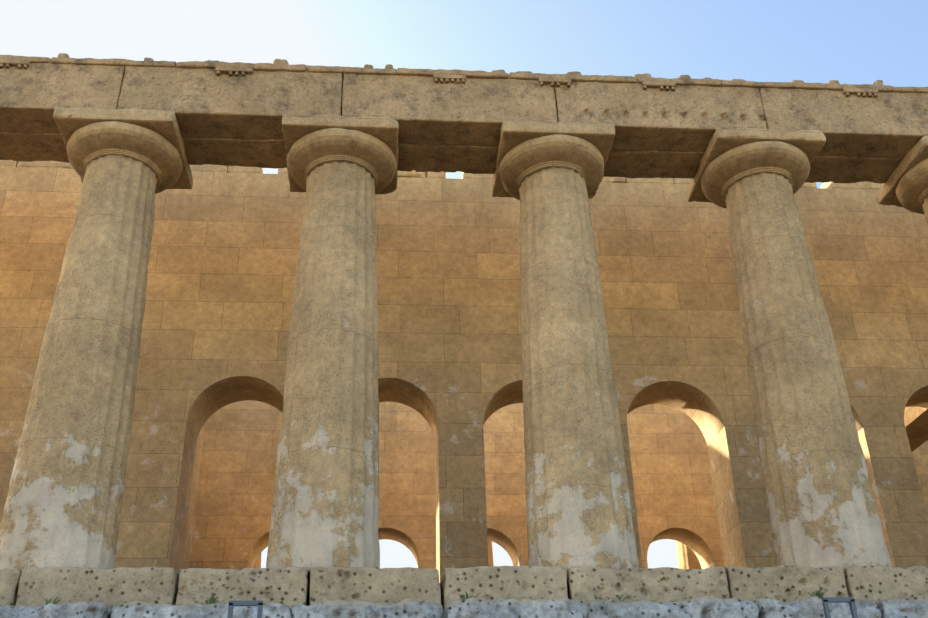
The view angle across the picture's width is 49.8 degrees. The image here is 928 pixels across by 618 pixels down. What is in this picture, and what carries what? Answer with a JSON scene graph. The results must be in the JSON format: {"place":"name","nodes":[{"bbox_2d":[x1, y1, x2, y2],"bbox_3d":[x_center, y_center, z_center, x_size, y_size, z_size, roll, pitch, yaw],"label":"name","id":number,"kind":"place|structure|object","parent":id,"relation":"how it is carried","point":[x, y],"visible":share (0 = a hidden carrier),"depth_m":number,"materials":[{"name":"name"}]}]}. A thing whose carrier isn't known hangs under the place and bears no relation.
{"place":"outdoors","nodes":[
{"label":"outdoors","id":0,"kind":"place"},
{"bbox_2d":[253,553,260,567],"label":"column","id":1,"kind":"structure","parent":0,"point":[257,564],"depth_m":27.21,"materials":[{"name":"stone"}]},
{"bbox_2d":[0,167,927,582],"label":"cella wall","id":2,"kind":"structure","parent":0,"point":[222,267],"depth_m":17.29,"materials":[{"name":"beige stone"}]},
{"bbox_2d":[0,160,884,189],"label":"cella wall crown","id":3,"kind":"object","parent":2,"relation":"on","point":[411,174],"depth_m":18.73},
{"bbox_2d":[0,0,927,567],"label":"sky","id":4,"kind":"structure","parent":0,"point":[858,42],"materials":[{"name":"blue"}]},
{"bbox_2d":[487,540,493,565],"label":"column","id":5,"kind":"structure","parent":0,"point":[490,556],"depth_m":27.71,"materials":[{"name":"stone"}]},
{"bbox_2d":[189,400,927,569],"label":"cella wall","id":6,"kind":"structure","parent":0,"point":[673,485],"depth_m":24.87,"materials":[{"name":"beige stone"}]},
{"bbox_2d":[676,541,701,568],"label":"column","id":7,"kind":"structure","parent":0,"point":[687,558],"depth_m":28.00,"materials":[{"name":"stone"}]},
{"bbox_3d":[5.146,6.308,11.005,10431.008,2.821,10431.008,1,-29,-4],"label":"ground","id":8,"kind":"structure","parent":0,"visible":0},
{"bbox_2d":[0,565,927,617],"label":"crepidoma steps","id":9,"kind":"structure","parent":8,"relation":"on","point":[547,592],"depth_m":11.27,"materials":[{"name":"stone"}]},
{"bbox_2d":[0,107,192,571],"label":"column","id":10,"kind":"structure","parent":9,"relation":"on","point":[62,508],"depth_m":12.82,"materials":[{"name":"stone"}]},
{"bbox_2d":[266,114,398,578],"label":"column","id":11,"kind":"structure","parent":9,"relation":"on","point":[342,171],"depth_m":13.04,"materials":[{"name":"stone"}]},
{"bbox_2d":[46,589,825,604],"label":"weed tufts","id":12,"kind":"object","parent":9,"relation":"on","point":[212,600],"visible":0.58,"depth_m":10.98,"materials":[{"name":"green plant"}]},
{"bbox_2d":[492,120,638,570],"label":"column","id":13,"kind":"structure","parent":9,"relation":"on","point":[549,176],"depth_m":13.28,"materials":[{"name":"stone"}]},
{"bbox_2d":[0,62,927,183],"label":"architrave","id":14,"kind":"object","parent":13,"relation":"on","point":[227,120],"visible":0.58,"depth_m":15.00,"materials":[{"name":"stone"}]},
{"bbox_2d":[0,53,927,97],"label":"cornice","id":15,"kind":"structure","parent":14,"relation":"attached to","point":[646,80],"depth_m":15.08,"materials":[{"name":"stone"}]},
{"bbox_2d":[687,128,891,568],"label":"column","id":16,"kind":"structure","parent":9,"relation":"on","point":[822,508],"depth_m":13.55,"materials":[{"name":"stone"}]},
{"bbox_2d":[875,136,927,224],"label":"column","id":17,"kind":"structure","parent":9,"relation":"on","point":[905,185],"depth_m":15.70,"materials":[{"name":"stone"}]},
{"bbox_2d":[227,597,857,617],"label":"floodlights","id":18,"kind":"object","parent":8,"relation":"on","point":[825,602],"visible":1,"depth_m":9.32,"materials":[{"name":"grey metal"}]},
{"bbox_3d":[4.129,8.283,18.677,42.600,2.596,19.550,1,-29,-4],"label":"platform","id":19,"kind":"object","parent":8,"relation":"on","visible":0},
{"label":"cella floor","id":20,"kind":"structure","parent":19,"relation":"on","visible":0},
{"bbox_2d":[182,407,927,568],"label":"cella cross walls","id":21,"kind":"structure","parent":20,"relation":"on","point":[916,422],"depth_m":23.05,"materials":[{"name":"beige stone"}]}
]}

